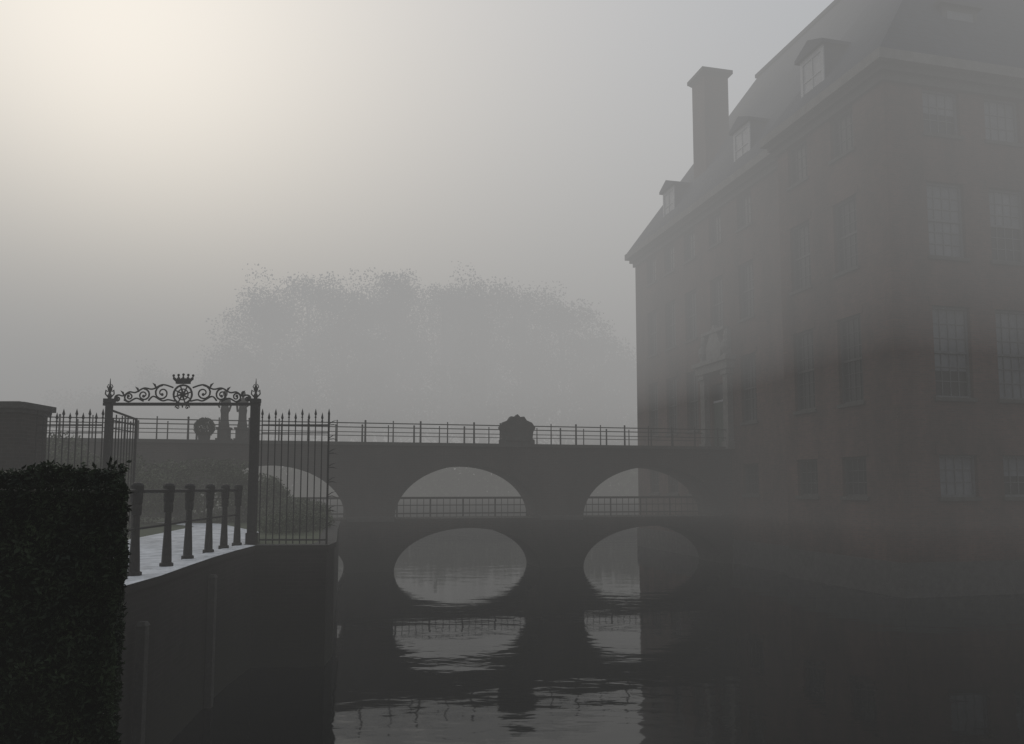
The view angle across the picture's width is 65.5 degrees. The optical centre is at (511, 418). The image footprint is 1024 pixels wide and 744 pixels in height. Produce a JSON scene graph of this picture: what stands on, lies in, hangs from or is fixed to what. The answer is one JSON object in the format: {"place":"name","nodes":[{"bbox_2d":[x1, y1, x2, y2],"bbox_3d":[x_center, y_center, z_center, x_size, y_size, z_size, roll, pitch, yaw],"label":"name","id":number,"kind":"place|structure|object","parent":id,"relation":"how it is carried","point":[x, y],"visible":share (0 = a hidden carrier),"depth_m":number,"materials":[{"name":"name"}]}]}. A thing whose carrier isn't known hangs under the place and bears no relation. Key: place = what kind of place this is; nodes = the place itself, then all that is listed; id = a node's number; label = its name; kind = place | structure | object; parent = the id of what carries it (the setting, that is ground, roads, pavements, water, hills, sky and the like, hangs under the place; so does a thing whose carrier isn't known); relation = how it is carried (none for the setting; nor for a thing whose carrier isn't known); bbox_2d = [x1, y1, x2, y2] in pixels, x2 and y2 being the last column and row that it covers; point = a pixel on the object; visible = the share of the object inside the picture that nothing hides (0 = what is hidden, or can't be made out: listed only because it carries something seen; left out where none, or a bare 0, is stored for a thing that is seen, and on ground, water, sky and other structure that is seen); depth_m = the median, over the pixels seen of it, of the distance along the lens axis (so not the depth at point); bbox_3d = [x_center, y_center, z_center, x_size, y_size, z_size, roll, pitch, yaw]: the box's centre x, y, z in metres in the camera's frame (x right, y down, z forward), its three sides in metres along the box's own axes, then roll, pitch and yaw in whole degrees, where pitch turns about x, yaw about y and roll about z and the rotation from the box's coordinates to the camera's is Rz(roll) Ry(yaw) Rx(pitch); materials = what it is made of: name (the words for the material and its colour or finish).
{"place":"outdoors","nodes":[
{"label":"outdoors","id":0,"kind":"place"},
{"bbox_2d":[128,522,258,571],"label":"garden path","id":1,"kind":"structure","parent":0,"point":[151,551],"depth_m":16.80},
{"bbox_2d":[80,482,242,575],"bbox_3d":[-5.111,1.605,12.225,0.874,1.225,7.440,0,-5,0],"label":"quay railing","id":2,"kind":"object","parent":1,"relation":"on","point":[168,490],"visible":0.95,"depth_m":12.76,"materials":[{"name":"black metal"}]},
{"bbox_2d":[102,373,260,544],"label":"wrought iron gate","id":3,"kind":"structure","parent":1,"relation":"on","point":[251,534],"depth_m":16.27,"materials":[{"name":"black metal"}]},
{"bbox_2d":[101,498,638,743],"bbox_3d":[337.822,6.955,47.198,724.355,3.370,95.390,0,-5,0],"label":"quay wall","id":4,"kind":"structure","parent":0,"point":[276,605],"depth_m":14.57,"materials":[{"name":"grey stone"}]},
{"bbox_2d":[258,409,336,543],"bbox_3d":[-4.330,1.168,16.159,1.582,2.750,0.043,0,-5,0],"label":"spear top fence","id":5,"kind":"object","parent":4,"relation":"on","point":[328,467],"visible":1,"depth_m":16.16,"materials":[{"name":"metal"}]},
{"bbox_2d":[127,489,617,543],"bbox_3d":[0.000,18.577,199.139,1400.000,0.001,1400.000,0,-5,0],"label":"ground","id":6,"kind":"structure","parent":0,"point":[155,530],"depth_m":20.65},
{"bbox_2d":[0,401,56,489],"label":"gate pillar","id":7,"kind":"structure","parent":6,"relation":"on","point":[17,432],"depth_m":15.82,"materials":[{"name":"brick"}]},
{"bbox_2d":[0,456,133,743],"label":"clipped hedge","id":8,"kind":"object","parent":6,"relation":"on","point":[65,553],"visible":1,"depth_m":2.87,"materials":[{"name":"green plant"}]},
{"bbox_2d":[34,409,104,489],"bbox_3d":[-9.030,1.178,16.159,1.382,2.770,0.200,0,-5,0],"label":"spear top fence","id":9,"kind":"object","parent":6,"relation":"on","point":[69,424],"visible":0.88,"depth_m":16.23,"materials":[{"name":"metal"}]},
{"bbox_2d":[46,431,92,468],"bbox_3d":[-14.904,1.801,23.819,4.335,2.997,3.454,0,-5,0],"label":"garden shrub","id":10,"kind":"object","parent":6,"relation":"on","point":[51,458],"visible":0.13,"depth_m":24.44,"materials":[{"name":"green plant"}]},
{"bbox_2d":[65,451,178,524],"bbox_3d":[-12.623,2.246,25.345,4.050,2.379,2.914,0,-5,0],"label":"garden shrub","id":11,"kind":"object","parent":6,"relation":"on","point":[151,507],"visible":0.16,"depth_m":25.08,"materials":[{"name":"green plant"}]},
{"bbox_2d":[146,457,258,522],"bbox_3d":[-10.521,2.457,27.178,3.838,2.280,2.295,0,-5,0],"label":"garden shrub","id":12,"kind":"object","parent":6,"relation":"on","point":[185,476],"visible":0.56,"depth_m":26.76,"materials":[{"name":"green plant"}]},
{"bbox_2d":[214,472,292,521],"bbox_3d":[-8.878,2.721,27.432,2.371,1.796,2.168,4,-6,-39],"label":"garden shrub","id":13,"kind":"object","parent":6,"relation":"on","point":[270,489],"visible":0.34,"depth_m":27.13,"materials":[{"name":"green plant"}]},
{"bbox_2d":[257,497,333,523],"bbox_3d":[-7.099,3.013,25.866,2.616,0.961,2.269,0,-5,0],"label":"garden shrub","id":14,"kind":"object","parent":6,"relation":"on","point":[290,506],"visible":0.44,"depth_m":25.38,"materials":[{"name":"green plant"}]},
{"bbox_2d":[257,509,334,533],"bbox_3d":[-5.960,2.840,21.984,1.930,0.645,5.167,0,-5,0],"label":"garden shrub","id":15,"kind":"object","parent":6,"relation":"on","point":[296,521],"visible":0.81,"depth_m":20.82,"materials":[{"name":"green plant"}]},
{"bbox_2d":[39,261,637,496],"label":"distant trees","id":16,"kind":"object","parent":6,"relation":"on","point":[468,312],"visible":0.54,"depth_m":129.41,"materials":[{"name":"green plant"}]},
{"bbox_2d":[47,414,732,572],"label":"arched bridge","id":17,"kind":"structure","parent":6,"relation":"on","point":[555,486],"depth_m":35.08,"materials":[{"name":"stone"}]},
{"bbox_2d":[193,417,215,439],"bbox_3d":[-12.748,0.444,32.978,0.884,1.025,0.874,0,-5,0],"label":"topiary ball","id":18,"kind":"object","parent":17,"relation":"on","point":[204,434],"visible":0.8,"depth_m":32.76,"materials":[{"name":"plant"}]},
{"bbox_2d":[215,391,232,439],"bbox_3d":[-12.013,-0.109,33.236,0.602,2.130,0.540,0,-5,0],"label":"garden statue","id":19,"kind":"object","parent":17,"relation":"on","point":[225,434],"visible":0.64,"depth_m":33.13,"materials":[{"name":"stone"}]},
{"bbox_2d":[233,391,248,439],"bbox_3d":[-11.287,-0.096,33.385,0.602,2.130,0.540,0,-5,0],"label":"garden statue","id":20,"kind":"object","parent":17,"relation":"on","point":[241,431],"visible":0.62,"depth_m":33.25,"materials":[{"name":"stone"}]},
{"bbox_2d":[0,0,833,485],"label":"sky","id":21,"kind":"structure","parent":0,"point":[152,152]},
{"bbox_2d":[169,527,1023,743],"bbox_3d":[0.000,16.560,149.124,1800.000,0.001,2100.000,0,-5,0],"label":"water","id":22,"kind":"structure","parent":0,"point":[470,636],"depth_m":16.03,"materials":[{"name":"black liquid"}]},
{"bbox_2d":[131,621,149,743],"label":"fender post","id":23,"kind":"object","parent":22,"relation":"in","point":[140,682],"visible":1,"depth_m":9.47,"materials":[{"name":"wood"}]},
{"bbox_2d":[625,0,1023,597],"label":"brick mansion","id":24,"kind":"structure","parent":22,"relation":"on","point":[824,255],"depth_m":28.36,"materials":[{"name":"brick"}]},
{"bbox_2d":[649,90,1023,496],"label":"window frames","id":25,"kind":"structure","parent":24,"relation":"in","point":[1020,228],"depth_m":28.68,"materials":[{"name":"paint"}]},
{"bbox_2d":[650,93,1023,494],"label":"window panes","id":26,"kind":"structure","parent":24,"relation":"in","point":[932,98],"depth_m":27.95,"materials":[{"name":"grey glass"}]}
]}

